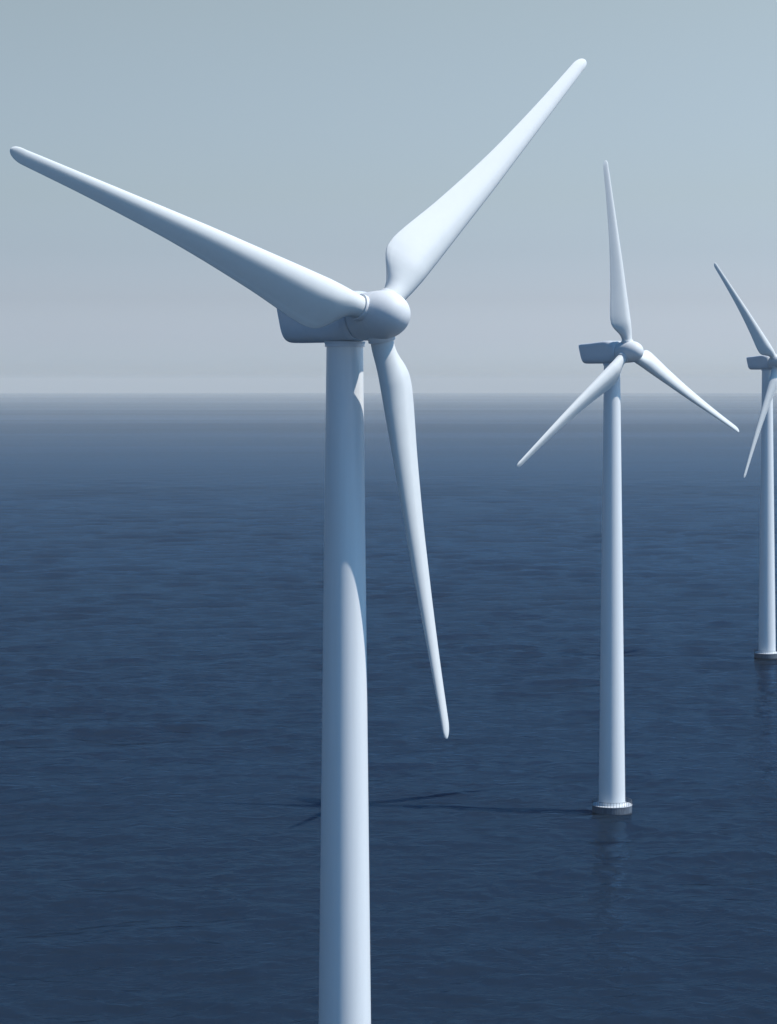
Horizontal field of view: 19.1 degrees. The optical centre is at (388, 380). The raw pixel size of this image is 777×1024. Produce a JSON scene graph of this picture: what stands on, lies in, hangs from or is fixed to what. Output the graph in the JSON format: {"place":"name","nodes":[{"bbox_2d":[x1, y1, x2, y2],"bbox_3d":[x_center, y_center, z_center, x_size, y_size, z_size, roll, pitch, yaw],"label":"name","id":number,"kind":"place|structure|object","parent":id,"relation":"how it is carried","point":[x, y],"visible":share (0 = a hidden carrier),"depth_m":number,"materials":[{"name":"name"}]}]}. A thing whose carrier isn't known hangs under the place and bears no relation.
{"place":"outdoors","nodes":[
{"label":"outdoors","id":0,"kind":"place"},
{"bbox_2d":[0,393,776,1023],"bbox_3d":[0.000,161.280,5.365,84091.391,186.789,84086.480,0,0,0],"label":"sea","id":1,"kind":"structure","parent":0,"point":[160,677],"depth_m":471.85,"materials":[{"name":"liquid"}]},
{"bbox_2d":[10,59,586,1023],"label":"wind turbine","id":2,"kind":"object","parent":1,"relation":"in","point":[342,323],"visible":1,"depth_m":161.24,"materials":[{"name":"metal"}]},
{"bbox_2d":[517,160,738,814],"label":"wind turbine","id":3,"kind":"object","parent":1,"relation":"in","point":[613,357],"visible":1,"depth_m":365.56,"materials":[{"name":"metal"}]},
{"bbox_2d":[714,263,776,659],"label":"wind turbine","id":4,"kind":"object","parent":1,"relation":"in","point":[765,362],"visible":1,"depth_m":570.17,"materials":[{"name":"metal"}]},
{"bbox_2d":[0,0,776,392],"label":"sky","id":5,"kind":"structure","parent":0,"point":[309,134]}
]}

